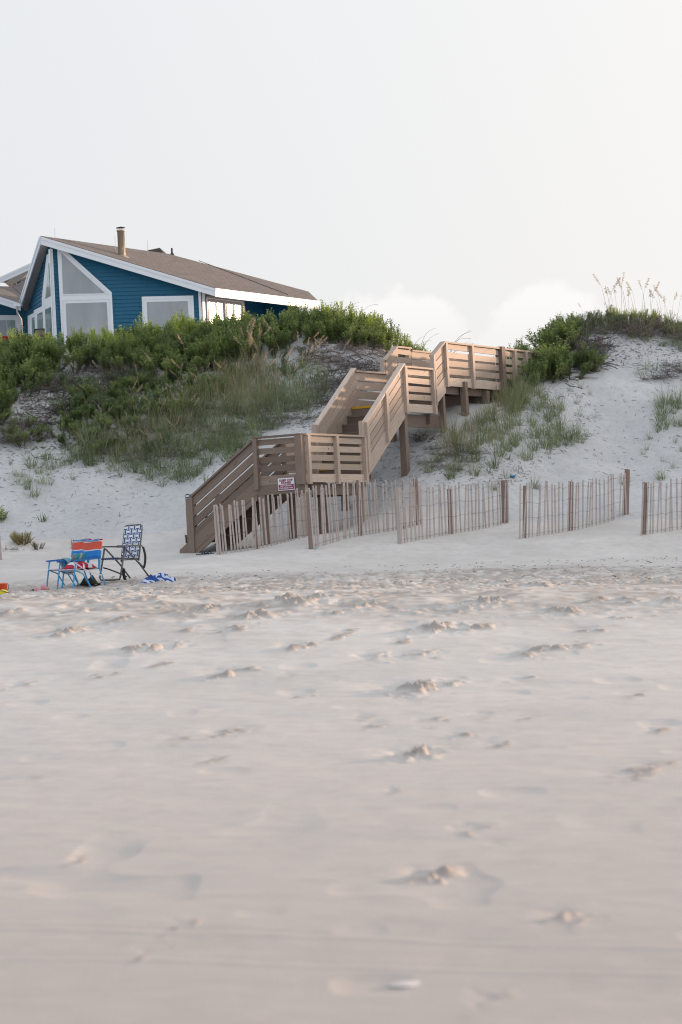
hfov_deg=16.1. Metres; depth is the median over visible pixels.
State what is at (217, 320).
dune shrub
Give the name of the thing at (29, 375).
dune shrub
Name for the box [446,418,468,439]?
grass tuft
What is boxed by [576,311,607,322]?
dead brush
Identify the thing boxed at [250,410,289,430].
matted grass tuft
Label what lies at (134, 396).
shrub
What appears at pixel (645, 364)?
matted grass tuft
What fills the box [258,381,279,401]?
dry grass tuft
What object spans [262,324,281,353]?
dune shrub
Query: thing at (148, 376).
shrub
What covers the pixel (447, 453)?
dead brush
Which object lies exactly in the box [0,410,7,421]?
dune shrub
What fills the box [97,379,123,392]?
dune shrub
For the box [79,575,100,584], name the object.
cloth bag
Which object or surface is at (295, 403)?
matted grass tuft
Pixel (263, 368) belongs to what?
grass tuft
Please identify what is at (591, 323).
grass tuft
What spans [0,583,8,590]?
sand bucket
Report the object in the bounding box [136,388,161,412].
grass tuft
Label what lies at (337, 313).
dune shrub
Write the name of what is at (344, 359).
dead brush
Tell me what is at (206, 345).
dune shrub
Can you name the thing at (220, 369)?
dry grass tuft
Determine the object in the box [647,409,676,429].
grass tuft
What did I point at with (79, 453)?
dead brush
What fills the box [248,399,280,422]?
grass tuft
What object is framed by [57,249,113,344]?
window
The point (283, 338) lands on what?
dune shrub
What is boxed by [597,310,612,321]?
shrub
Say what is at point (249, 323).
sea oats
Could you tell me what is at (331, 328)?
dune shrub
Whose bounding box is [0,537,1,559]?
fence stake
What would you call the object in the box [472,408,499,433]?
grass tuft
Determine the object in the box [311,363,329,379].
grass tuft
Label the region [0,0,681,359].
sky
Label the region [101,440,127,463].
grass tuft
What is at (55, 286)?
beach house
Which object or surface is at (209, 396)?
dry grass tuft
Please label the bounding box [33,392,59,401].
dead brush
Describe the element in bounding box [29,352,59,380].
dune shrub
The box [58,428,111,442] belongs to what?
dead brush
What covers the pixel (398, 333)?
dune shrub
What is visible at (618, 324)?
dead brush
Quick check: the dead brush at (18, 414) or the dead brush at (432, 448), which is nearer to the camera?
the dead brush at (432, 448)
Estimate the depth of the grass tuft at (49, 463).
51.59 m
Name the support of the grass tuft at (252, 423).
on the dunes
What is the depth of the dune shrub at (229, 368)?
55.87 m
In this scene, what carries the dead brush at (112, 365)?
on the dunes
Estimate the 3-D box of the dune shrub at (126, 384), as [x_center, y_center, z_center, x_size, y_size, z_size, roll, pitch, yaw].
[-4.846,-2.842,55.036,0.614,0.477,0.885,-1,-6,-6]
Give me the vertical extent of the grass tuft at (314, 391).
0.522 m
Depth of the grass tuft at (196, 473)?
50.87 m
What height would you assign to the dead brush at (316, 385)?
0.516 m
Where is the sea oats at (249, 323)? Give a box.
[241,317,253,363]
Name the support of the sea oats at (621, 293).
on the dunes
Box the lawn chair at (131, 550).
[99,524,148,580]
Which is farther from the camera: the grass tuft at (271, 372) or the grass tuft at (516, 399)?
the grass tuft at (271, 372)
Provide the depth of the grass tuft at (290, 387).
54.43 m
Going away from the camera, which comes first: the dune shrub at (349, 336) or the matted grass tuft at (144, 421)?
the matted grass tuft at (144, 421)
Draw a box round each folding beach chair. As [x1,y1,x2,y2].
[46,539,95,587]
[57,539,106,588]
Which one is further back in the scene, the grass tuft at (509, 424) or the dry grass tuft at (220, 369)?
the dry grass tuft at (220, 369)
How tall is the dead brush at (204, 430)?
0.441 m
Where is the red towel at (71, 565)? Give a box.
[62,561,96,568]
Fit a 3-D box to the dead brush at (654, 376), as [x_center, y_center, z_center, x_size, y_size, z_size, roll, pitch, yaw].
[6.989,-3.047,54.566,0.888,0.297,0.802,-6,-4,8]
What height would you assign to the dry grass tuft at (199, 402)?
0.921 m
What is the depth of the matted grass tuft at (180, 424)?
52.88 m
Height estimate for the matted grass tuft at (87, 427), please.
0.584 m
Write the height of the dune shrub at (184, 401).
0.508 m
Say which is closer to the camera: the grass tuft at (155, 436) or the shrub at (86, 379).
the grass tuft at (155, 436)
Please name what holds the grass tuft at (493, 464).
on the dunes
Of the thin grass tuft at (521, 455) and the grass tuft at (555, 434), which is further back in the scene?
the grass tuft at (555, 434)
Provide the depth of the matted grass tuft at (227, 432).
52.19 m
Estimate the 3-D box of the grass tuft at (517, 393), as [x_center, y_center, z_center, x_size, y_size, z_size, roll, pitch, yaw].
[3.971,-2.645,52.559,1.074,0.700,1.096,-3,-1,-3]
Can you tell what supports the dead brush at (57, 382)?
on the dunes
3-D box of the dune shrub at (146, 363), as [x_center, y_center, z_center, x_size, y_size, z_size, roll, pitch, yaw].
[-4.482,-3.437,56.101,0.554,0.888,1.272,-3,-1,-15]
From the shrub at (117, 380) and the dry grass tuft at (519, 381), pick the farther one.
the shrub at (117, 380)
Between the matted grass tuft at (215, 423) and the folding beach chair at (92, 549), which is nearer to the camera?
the folding beach chair at (92, 549)
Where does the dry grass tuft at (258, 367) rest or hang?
on the dunes
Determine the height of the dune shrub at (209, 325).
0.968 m
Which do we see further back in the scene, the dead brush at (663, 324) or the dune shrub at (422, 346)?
the dune shrub at (422, 346)
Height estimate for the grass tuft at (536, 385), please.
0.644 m
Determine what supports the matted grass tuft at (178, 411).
on the dunes
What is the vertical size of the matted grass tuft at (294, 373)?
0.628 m
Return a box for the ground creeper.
[4,354,324,467]
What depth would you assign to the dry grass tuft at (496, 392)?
52.49 m
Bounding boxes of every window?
[0,315,20,336]
[28,296,51,334]
[42,254,49,298]
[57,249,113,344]
[142,296,193,329]
[206,296,244,321]
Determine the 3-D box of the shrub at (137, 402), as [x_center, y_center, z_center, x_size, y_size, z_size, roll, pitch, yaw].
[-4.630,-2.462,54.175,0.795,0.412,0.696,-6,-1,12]
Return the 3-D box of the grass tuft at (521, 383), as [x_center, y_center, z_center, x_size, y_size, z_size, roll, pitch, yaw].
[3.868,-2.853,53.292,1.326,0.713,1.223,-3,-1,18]
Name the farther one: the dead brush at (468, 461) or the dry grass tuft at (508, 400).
the dry grass tuft at (508, 400)
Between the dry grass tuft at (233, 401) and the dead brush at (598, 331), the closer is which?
the dry grass tuft at (233, 401)
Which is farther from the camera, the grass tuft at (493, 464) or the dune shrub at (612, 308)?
the dune shrub at (612, 308)
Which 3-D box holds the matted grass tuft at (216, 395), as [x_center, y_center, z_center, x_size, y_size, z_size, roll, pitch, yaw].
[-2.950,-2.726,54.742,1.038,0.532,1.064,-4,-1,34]
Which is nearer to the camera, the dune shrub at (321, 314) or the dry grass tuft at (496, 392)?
the dry grass tuft at (496, 392)
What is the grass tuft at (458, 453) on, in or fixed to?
on the dunes
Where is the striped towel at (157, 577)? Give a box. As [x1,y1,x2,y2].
[140,572,176,582]
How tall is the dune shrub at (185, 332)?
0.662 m
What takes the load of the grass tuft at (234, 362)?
on the dunes
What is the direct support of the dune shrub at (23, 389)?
on the dunes
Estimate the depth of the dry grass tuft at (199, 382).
54.66 m
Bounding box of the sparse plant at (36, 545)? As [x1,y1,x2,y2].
[29,541,44,549]
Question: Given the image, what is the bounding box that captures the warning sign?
[278,477,294,490]
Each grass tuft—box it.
[13,470,37,484]
[14,452,42,468]
[21,475,34,489]
[22,482,44,497]
[32,461,47,474]
[36,472,51,483]
[40,445,55,459]
[43,451,65,469]
[56,447,83,465]
[58,432,89,459]
[65,440,119,462]
[68,431,108,453]
[72,423,110,447]
[73,420,104,436]
[75,418,100,440]
[78,446,97,465]
[79,409,111,432]
[81,441,98,457]
[82,447,105,465]
[86,422,103,440]
[92,434,110,454]
[93,404,116,423]
[96,421,111,440]
[97,424,122,440]
[97,432,138,454]
[99,447,129,470]
[101,426,133,451]
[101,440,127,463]
[106,407,129,427]
[107,423,140,445]
[109,399,133,416]
[110,428,141,455]
[111,452,158,474]
[115,455,144,473]
[119,412,147,431]
[119,413,152,440]
[122,439,152,465]
[124,406,143,421]
[124,427,153,453]
[126,442,166,460]
[127,432,163,457]
[132,408,157,429]
[135,453,161,479]
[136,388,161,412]
[136,398,157,418]
[137,430,167,452]
[140,448,173,470]
[141,397,173,416]
[141,403,173,432]
[142,426,163,444]
[143,407,180,434]
[145,398,170,422]
[145,404,176,431]
[149,431,170,455]
[151,383,187,404]
[151,391,194,427]
[151,410,171,437]
[154,440,177,458]
[156,425,190,443]
[157,398,189,422]
[157,416,195,433]
[158,463,183,479]
[161,450,190,473]
[162,388,195,411]
[162,423,184,444]
[162,430,189,454]
[165,402,188,419]
[166,452,200,481]
[170,416,195,433]
[171,441,197,467]
[172,380,211,404]
[173,383,203,403]
[173,425,191,444]
[175,408,198,431]
[176,390,206,408]
[176,429,217,448]
[176,456,212,475]
[177,426,203,447]
[178,383,218,417]
[178,439,203,458]
[179,434,206,458]
[181,368,215,393]
[182,393,216,414]
[182,400,200,420]
[182,410,214,429]
[185,454,202,476]
[187,420,205,437]
[187,438,222,459]
[188,394,220,423]
[194,361,234,381]
[194,377,215,399]
[194,406,216,428]
[195,450,215,466]
[198,376,232,396]
[198,380,220,403]
[199,414,232,431]
[199,425,233,452]
[200,387,218,405]
[205,384,223,399]
[205,416,232,441]
[206,351,236,374]
[207,366,240,382]
[207,404,236,423]
[207,433,252,454]
[210,378,235,399]
[211,383,243,413]
[211,401,237,428]
[211,436,242,461]
[214,379,236,407]
[214,421,235,441]
[217,388,249,405]
[217,389,248,414]
[219,366,249,396]
[219,417,243,439]
[221,408,246,428]
[221,420,257,437]
[223,353,246,375]
[223,394,247,417]
[224,358,247,389]
[224,393,248,419]
[226,385,258,410]
[227,349,264,374]
[227,349,264,377]
[227,424,253,446]
[231,426,253,449]
[234,391,275,414]
[236,355,262,373]
[237,396,259,414]
[239,358,274,387]
[240,417,270,437]
[241,363,263,375]
[242,413,263,430]
[243,411,260,429]
[245,340,268,365]
[246,357,273,378]
[248,365,274,391]
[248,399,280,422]
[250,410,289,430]
[253,385,284,408]
[254,362,287,387]
[255,361,272,376]
[255,373,285,390]
[255,392,283,414]
[258,347,292,379]
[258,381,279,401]
[258,410,286,429]
[259,353,281,371]
[259,386,289,403]
[263,376,279,398]
[264,374,291,395]
[266,401,301,419]
[267,369,298,389]
[268,355,297,374]
[270,380,287,400]
[275,395,296,412]
[277,380,309,401]
[279,355,297,372]
[279,388,296,404]
[281,381,320,406]
[282,362,313,379]
[285,377,307,396]
[291,393,320,413]
[292,380,322,403]
[293,367,305,388]
[294,370,318,390]
[295,352,310,367]
[295,353,319,367]
[300,359,326,372]
[301,363,322,384]
[302,381,319,399]
[307,370,337,392]
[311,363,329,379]
[417,452,437,472]
[427,413,474,443]
[429,447,447,462]
[434,433,467,456]
[437,409,472,434]
[437,459,461,478]
[439,425,467,444]
[441,427,468,443]
[445,444,475,461]
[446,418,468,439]
[447,430,466,452]
[447,452,466,470]
[452,429,484,453]
[459,414,482,431]
[459,457,486,476]
[460,442,482,461]
[461,407,478,435]
[461,429,480,454]
[462,425,485,446]
[463,422,491,444]
[466,402,487,425]
[467,405,493,423]
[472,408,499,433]
[474,421,502,440]
[476,397,502,421]
[476,451,507,468]
[479,427,509,445]
[481,377,507,405]
[481,397,509,424]
[483,418,506,438]
[485,436,514,457]
[488,423,510,440]
[491,380,522,411]
[492,379,515,401]
[493,414,524,434]
[494,391,511,421]
[497,391,528,412]
[497,432,520,451]
[498,381,518,400]
[498,384,515,405]
[498,411,520,429]
[499,388,527,406]
[501,367,532,393]
[501,416,533,441]
[503,372,541,396]
[503,397,526,417]
[504,379,538,403]
[504,405,526,425]
[505,424,521,446]
[509,368,531,388]
[512,394,531,410]
[513,439,537,459]
[516,381,537,401]
[516,448,531,460]
[517,370,550,393]
[518,385,535,403]
[518,431,549,450]
[521,409,543,424]
[523,415,556,435]
[524,388,555,407]
[524,422,557,448]
[525,397,544,411]
[525,423,545,438]
[527,475,540,488]
[535,386,557,399]
[538,408,570,430]
[539,403,555,420]
[539,418,566,441]
[542,397,567,416]
[547,392,570,410]
[551,430,565,446]
[553,422,579,440]
[562,430,584,442]
[567,415,583,435]
[585,316,598,330]
[595,316,610,334]
[630,369,648,374]
[641,356,660,369]
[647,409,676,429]
[650,393,677,415]
[650,466,666,479]
[652,391,670,408]
[653,385,681,404]
[654,333,667,346]
[665,386,681,404]
[666,335,680,345]
[667,394,681,409]
[667,404,680,413]
[667,410,681,426]
[671,335,681,350]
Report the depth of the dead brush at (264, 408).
53.47 m
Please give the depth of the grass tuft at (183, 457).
51.48 m
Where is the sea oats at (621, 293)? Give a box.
[613,277,624,315]
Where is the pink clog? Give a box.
[40,584,48,589]
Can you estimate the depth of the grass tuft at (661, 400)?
52.99 m
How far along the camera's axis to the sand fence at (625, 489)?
46.20 m
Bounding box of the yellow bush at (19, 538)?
[8,530,34,544]
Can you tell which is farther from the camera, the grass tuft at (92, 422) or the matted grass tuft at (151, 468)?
the grass tuft at (92, 422)
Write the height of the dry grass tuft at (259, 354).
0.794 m
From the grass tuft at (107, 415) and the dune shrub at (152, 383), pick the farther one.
the dune shrub at (152, 383)
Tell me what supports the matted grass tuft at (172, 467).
on the dunes
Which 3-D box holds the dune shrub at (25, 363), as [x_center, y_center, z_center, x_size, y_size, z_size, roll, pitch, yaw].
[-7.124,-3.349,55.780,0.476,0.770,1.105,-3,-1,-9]
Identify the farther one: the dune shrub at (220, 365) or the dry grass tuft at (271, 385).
the dune shrub at (220, 365)
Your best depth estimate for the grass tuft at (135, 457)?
51.72 m
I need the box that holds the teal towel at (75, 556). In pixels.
[61,553,85,573]
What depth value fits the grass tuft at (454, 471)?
48.81 m
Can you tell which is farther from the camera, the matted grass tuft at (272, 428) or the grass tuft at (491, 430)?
the matted grass tuft at (272, 428)
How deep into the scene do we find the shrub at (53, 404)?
53.91 m
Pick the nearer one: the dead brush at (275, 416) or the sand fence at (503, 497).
the sand fence at (503, 497)
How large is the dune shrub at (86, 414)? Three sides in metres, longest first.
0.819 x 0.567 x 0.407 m
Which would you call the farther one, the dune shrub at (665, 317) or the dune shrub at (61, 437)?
the dune shrub at (665, 317)
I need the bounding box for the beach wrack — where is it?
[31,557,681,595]
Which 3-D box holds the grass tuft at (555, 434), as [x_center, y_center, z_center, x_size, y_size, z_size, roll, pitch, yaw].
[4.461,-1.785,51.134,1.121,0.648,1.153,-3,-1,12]
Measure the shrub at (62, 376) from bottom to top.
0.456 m
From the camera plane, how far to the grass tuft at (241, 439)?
51.76 m
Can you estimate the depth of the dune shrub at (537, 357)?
54.65 m
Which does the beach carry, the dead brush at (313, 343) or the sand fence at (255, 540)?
the sand fence at (255, 540)
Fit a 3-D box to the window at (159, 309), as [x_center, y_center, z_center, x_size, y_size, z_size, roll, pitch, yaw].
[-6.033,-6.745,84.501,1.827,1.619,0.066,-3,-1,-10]
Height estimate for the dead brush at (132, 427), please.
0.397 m
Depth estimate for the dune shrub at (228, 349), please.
56.37 m
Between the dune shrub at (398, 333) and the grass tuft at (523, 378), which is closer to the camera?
the grass tuft at (523, 378)
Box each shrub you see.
[0,328,27,346]
[0,336,10,349]
[0,337,34,363]
[0,346,10,354]
[0,348,41,367]
[0,349,20,377]
[0,363,17,381]
[0,365,36,387]
[0,369,39,397]
[0,381,20,403]
[0,384,14,414]
[0,386,16,405]
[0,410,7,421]
[0,422,20,436]
[1,359,50,387]
[1,360,27,382]
[2,406,13,420]
[3,428,42,447]
[9,325,34,357]
[9,340,51,359]
[10,343,49,368]
[10,412,37,426]
[17,368,56,391]
[21,336,72,371]
[22,351,40,368]
[27,335,69,358]
[27,421,51,439]
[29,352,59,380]
[31,337,64,364]
[32,329,51,339]
[34,332,48,347]
[37,409,79,430]
[42,332,69,364]
[44,419,86,438]
[46,393,87,410]
[48,381,78,396]
[50,338,94,372]
[51,399,81,417]
[55,394,82,410]
[57,371,75,384]
[57,410,83,417]
[57,433,84,444]
[59,325,77,351]
[61,340,85,363]
[61,377,80,388]
[65,325,92,354]
[66,331,82,354]
[66,379,96,398]
[67,338,104,366]
[69,374,98,384]
[70,390,105,406]
[70,407,99,421]
[74,328,92,347]
[74,405,88,421]
[75,375,98,389]
[75,400,98,412]
[78,426,102,435]
[79,385,102,398]
[81,400,110,415]
[82,340,120,368]
[83,441,107,453]
[87,328,111,347]
[87,384,122,402]
[88,322,112,345]
[88,395,109,410]
[89,335,124,357]
[90,408,117,421]
[90,413,113,430]
[92,332,113,347]
[92,371,117,385]
[95,344,132,371]
[97,326,119,338]
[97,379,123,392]
[100,397,123,414]
[102,336,137,364]
[102,392,130,410]
[103,334,127,347]
[103,374,123,390]
[105,369,131,380]
[105,438,117,447]
[109,348,145,372]
[109,402,139,419]
[110,326,134,347]
[110,425,142,437]
[112,327,134,345]
[114,312,152,334]
[115,335,132,357]
[115,393,139,403]
[116,376,139,391]
[116,394,146,407]
[116,437,126,450]
[117,415,158,428]
[121,321,143,339]
[121,348,158,368]
[122,394,149,408]
[125,327,145,342]
[126,399,161,418]
[127,366,160,379]
[127,371,159,389]
[127,388,161,402]
[128,378,147,391]
[129,323,156,353]
[132,343,161,359]
[133,383,152,395]
[136,343,178,370]
[138,324,172,338]
[138,344,160,377]
[139,439,162,449]
[142,384,173,402]
[143,370,160,383]
[144,322,169,334]
[144,326,165,343]
[144,334,171,355]
[147,375,178,392]
[150,340,194,370]
[152,314,182,335]
[153,324,190,345]
[156,332,183,360]
[157,311,189,330]
[160,346,189,380]
[160,394,198,412]
[161,370,181,383]
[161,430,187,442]
[162,334,191,353]
[162,367,177,385]
[165,309,205,331]
[166,376,196,390]
[167,324,190,342]
[170,327,205,355]
[171,323,188,337]
[171,343,206,363]
[174,329,201,342]
[174,364,201,380]
[175,315,195,335]
[175,381,208,394]
[182,351,214,372]
[182,372,209,387]
[185,329,217,354]
[186,318,213,334]
[187,319,232,342]
[187,332,228,359]
[187,337,216,364]
[189,356,222,372]
[194,338,234,370]
[195,372,227,386]
[197,316,234,337]
[205,330,244,362]
[207,310,238,331]
[209,380,233,392]
[210,320,239,345]
[210,329,247,353]
[211,314,237,329]
[211,355,230,367]
[212,357,226,371]
[215,306,242,322]
[216,319,258,349]
[217,330,262,362]
[221,362,236,374]
[226,318,254,343]
[227,304,256,322]
[232,311,259,332]
[234,307,265,324]
[242,334,267,360]
[244,322,263,345]
[245,313,264,340]
[247,361,259,369]
[250,315,277,343]
[259,317,291,336]
[261,316,292,344]
[262,308,299,325]
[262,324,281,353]
[268,347,289,357]
[269,311,299,342]
[272,356,291,366]
[278,302,298,320]
[278,329,310,348]
[279,361,297,377]
[286,302,321,331]
[287,304,317,323]
[289,312,321,337]
[297,303,327,319]
[301,310,327,327]
[301,315,318,341]
[306,319,339,341]
[312,311,365,343]
[313,306,342,336]
[313,306,349,328]
[317,301,355,321]
[318,299,348,321]
[319,302,351,323]
[331,302,345,321]
[336,316,349,340]
[338,325,369,346]
[340,315,368,338]
[345,317,371,342]
[348,302,381,323]
[348,307,376,325]
[352,322,376,340]
[355,323,380,347]
[361,307,387,327]
[366,313,374,327]
[372,318,388,334]
[372,323,396,345]
[377,314,399,344]
[377,327,396,347]
[380,329,410,352]
[385,325,404,344]
[394,337,417,357]
[412,342,430,350]
[506,343,511,381]
[514,338,529,359]
[517,336,575,374]
[520,349,568,383]
[523,316,579,349]
[523,365,540,385]
[524,360,543,381]
[529,333,570,361]
[529,353,560,374]
[533,324,573,344]
[543,357,570,380]
[547,313,583,329]
[550,350,588,367]
[550,354,593,379]
[552,315,571,331]
[554,322,579,342]
[556,333,579,350]
[566,311,581,333]
[566,339,609,371]
[573,311,591,319]
[583,310,597,321]
[589,315,606,325]
[596,315,613,325]
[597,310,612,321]
[605,304,617,316]
[623,307,639,318]
[639,305,658,320]
[660,324,674,335]
[664,310,681,322]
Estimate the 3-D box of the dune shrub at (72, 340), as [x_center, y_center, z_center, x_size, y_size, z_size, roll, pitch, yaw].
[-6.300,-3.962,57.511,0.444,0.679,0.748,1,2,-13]
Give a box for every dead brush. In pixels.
[0,415,32,435]
[0,416,24,424]
[0,423,42,442]
[0,430,27,443]
[1,425,59,445]
[8,417,45,431]
[9,408,30,416]
[15,390,43,402]
[19,403,49,412]
[20,415,56,426]
[22,375,60,392]
[28,412,53,417]
[32,370,75,385]
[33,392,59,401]
[33,411,65,426]
[37,400,59,410]
[43,382,74,391]
[45,402,79,415]
[47,392,68,399]
[53,371,92,381]
[55,365,82,376]
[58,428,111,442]
[64,449,97,456]
[68,368,102,380]
[68,435,105,447]
[77,357,132,373]
[84,444,120,455]
[87,357,137,373]
[87,375,162,392]
[90,361,137,380]
[94,373,127,384]
[103,362,144,374]
[112,421,149,430]
[116,449,158,462]
[133,454,160,463]
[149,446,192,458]
[170,416,205,424]
[186,409,216,417]
[192,422,226,434]
[243,403,272,413]
[247,409,290,419]
[263,415,297,425]
[281,413,308,420]
[290,342,310,349]
[291,345,329,363]
[293,377,339,392]
[296,345,340,356]
[297,400,324,408]
[299,384,329,400]
[300,338,337,346]
[300,412,319,419]
[304,366,355,383]
[308,390,335,404]
[308,395,328,403]
[313,352,348,363]
[320,337,361,350]
[322,349,354,364]
[324,375,357,385]
[326,360,358,371]
[336,358,365,365]
[340,341,373,351]
[343,363,373,371]
[344,344,382,357]
[348,352,384,366]
[349,358,378,368]
[366,337,393,348]
[408,425,444,441]
[410,454,449,465]
[419,443,448,450]
[429,461,456,468]
[433,448,469,456]
[446,443,496,454]
[454,457,484,462]
[524,329,598,351]
[565,315,609,333]
[566,323,596,337]
[567,337,622,355]
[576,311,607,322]
[580,324,613,336]
[588,333,622,346]
[591,310,656,340]
[598,316,644,329]
[600,314,659,330]
[615,321,668,338]
[620,316,662,328]
[623,311,666,326]
[634,371,669,380]
[641,312,675,325]
[648,317,679,335]
[651,363,681,373]
[651,368,680,380]
[656,322,681,340]
[657,312,680,330]
[659,359,681,367]
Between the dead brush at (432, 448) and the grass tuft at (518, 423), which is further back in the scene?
the grass tuft at (518, 423)
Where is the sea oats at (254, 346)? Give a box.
[246,329,260,375]
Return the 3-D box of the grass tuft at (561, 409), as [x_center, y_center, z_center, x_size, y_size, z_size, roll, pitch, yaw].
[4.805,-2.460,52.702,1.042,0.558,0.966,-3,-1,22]
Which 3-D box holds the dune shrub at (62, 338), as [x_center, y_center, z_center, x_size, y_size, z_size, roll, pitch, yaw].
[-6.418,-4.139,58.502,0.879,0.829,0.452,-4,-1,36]
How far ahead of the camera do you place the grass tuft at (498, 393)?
53.14 m
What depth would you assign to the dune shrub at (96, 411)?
53.30 m
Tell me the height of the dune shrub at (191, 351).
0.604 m
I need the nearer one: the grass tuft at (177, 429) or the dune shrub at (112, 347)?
the grass tuft at (177, 429)
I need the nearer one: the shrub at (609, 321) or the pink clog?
the pink clog
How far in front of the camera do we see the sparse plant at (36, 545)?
48.15 m
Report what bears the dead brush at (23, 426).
on the dunes
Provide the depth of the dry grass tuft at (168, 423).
52.85 m
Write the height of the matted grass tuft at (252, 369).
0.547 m
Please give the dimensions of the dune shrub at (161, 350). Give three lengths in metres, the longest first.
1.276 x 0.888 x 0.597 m
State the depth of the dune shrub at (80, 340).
57.02 m
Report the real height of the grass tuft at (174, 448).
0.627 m
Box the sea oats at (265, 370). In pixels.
[255,351,275,400]
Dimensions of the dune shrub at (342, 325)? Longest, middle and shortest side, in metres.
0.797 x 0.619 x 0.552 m
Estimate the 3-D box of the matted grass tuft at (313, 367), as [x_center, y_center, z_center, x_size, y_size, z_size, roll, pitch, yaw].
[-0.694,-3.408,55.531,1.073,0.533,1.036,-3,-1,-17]
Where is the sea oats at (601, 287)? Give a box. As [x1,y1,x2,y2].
[593,274,609,312]
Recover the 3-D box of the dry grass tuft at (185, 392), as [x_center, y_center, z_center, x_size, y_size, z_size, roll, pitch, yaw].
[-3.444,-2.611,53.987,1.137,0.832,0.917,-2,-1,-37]
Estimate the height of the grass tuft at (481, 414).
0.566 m
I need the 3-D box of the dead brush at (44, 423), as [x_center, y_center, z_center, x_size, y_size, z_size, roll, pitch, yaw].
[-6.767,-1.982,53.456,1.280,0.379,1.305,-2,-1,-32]
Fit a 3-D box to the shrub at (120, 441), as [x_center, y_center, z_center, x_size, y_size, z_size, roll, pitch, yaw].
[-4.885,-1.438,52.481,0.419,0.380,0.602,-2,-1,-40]
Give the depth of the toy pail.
37.52 m
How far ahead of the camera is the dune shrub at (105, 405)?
53.52 m
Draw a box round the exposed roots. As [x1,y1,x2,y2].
[27,332,619,421]
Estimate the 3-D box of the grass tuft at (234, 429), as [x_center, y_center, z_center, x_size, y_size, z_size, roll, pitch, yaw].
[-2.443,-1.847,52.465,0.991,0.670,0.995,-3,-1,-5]
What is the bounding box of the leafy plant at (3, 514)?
[0,506,8,522]
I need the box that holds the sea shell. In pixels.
[389,981,420,986]
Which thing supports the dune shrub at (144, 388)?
on the dunes
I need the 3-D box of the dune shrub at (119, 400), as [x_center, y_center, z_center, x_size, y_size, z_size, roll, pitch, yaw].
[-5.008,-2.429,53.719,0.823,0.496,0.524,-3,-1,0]
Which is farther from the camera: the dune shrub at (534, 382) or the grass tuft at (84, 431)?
the dune shrub at (534, 382)
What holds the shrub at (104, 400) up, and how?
on the dunes
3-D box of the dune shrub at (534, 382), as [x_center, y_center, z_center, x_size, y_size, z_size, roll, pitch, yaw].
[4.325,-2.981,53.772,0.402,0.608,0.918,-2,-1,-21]
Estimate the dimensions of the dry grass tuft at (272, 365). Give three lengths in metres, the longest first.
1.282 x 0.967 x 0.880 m
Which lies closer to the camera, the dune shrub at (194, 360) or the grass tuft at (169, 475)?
the grass tuft at (169, 475)
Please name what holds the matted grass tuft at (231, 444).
on the dunes
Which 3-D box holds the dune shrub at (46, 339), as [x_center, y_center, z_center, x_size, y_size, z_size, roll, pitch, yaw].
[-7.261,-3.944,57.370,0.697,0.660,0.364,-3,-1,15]
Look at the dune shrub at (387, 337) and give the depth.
57.76 m
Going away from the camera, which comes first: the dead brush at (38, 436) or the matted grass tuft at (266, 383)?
the dead brush at (38, 436)
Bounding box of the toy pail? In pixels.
[0,589,8,594]
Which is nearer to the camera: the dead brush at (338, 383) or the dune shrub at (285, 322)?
the dead brush at (338, 383)
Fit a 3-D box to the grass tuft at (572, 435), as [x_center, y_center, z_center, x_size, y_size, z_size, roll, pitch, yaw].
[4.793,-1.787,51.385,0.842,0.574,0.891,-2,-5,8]
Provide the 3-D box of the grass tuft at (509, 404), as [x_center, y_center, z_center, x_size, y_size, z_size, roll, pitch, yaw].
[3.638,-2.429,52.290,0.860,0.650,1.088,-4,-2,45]
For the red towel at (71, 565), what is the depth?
39.15 m
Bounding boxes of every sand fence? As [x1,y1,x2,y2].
[213,486,322,554]
[306,478,420,548]
[396,479,508,543]
[519,469,629,538]
[640,478,681,535]
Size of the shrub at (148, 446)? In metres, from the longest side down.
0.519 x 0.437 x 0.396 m
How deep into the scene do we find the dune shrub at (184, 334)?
57.38 m
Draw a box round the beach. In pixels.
[0,506,681,1023]
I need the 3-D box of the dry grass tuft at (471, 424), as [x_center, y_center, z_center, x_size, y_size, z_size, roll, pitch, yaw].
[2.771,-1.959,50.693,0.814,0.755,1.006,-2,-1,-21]
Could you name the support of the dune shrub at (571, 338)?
on the dunes
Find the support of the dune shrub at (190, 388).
on the dunes
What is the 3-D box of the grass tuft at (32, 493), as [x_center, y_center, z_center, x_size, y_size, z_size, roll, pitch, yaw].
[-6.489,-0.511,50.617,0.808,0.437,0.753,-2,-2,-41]
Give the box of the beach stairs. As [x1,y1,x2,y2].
[180,341,541,552]
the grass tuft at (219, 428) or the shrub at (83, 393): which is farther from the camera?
the shrub at (83, 393)
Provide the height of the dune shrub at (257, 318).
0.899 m
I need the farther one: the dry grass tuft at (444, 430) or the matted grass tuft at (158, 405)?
the matted grass tuft at (158, 405)
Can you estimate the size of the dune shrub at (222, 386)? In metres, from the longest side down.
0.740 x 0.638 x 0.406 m
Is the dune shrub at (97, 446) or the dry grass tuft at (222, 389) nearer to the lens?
the dune shrub at (97, 446)
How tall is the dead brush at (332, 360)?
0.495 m
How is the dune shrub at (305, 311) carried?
on the dunes
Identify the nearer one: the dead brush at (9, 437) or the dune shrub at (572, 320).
the dead brush at (9, 437)
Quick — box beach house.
[0,227,318,348]
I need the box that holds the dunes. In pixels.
[0,319,681,540]
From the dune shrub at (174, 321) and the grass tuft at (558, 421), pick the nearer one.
the grass tuft at (558, 421)
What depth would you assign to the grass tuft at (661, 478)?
49.56 m
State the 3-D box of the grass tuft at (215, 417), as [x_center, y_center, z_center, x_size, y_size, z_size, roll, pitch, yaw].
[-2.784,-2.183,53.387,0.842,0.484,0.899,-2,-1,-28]
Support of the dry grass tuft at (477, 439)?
on the dunes
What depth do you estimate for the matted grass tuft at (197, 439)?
52.09 m

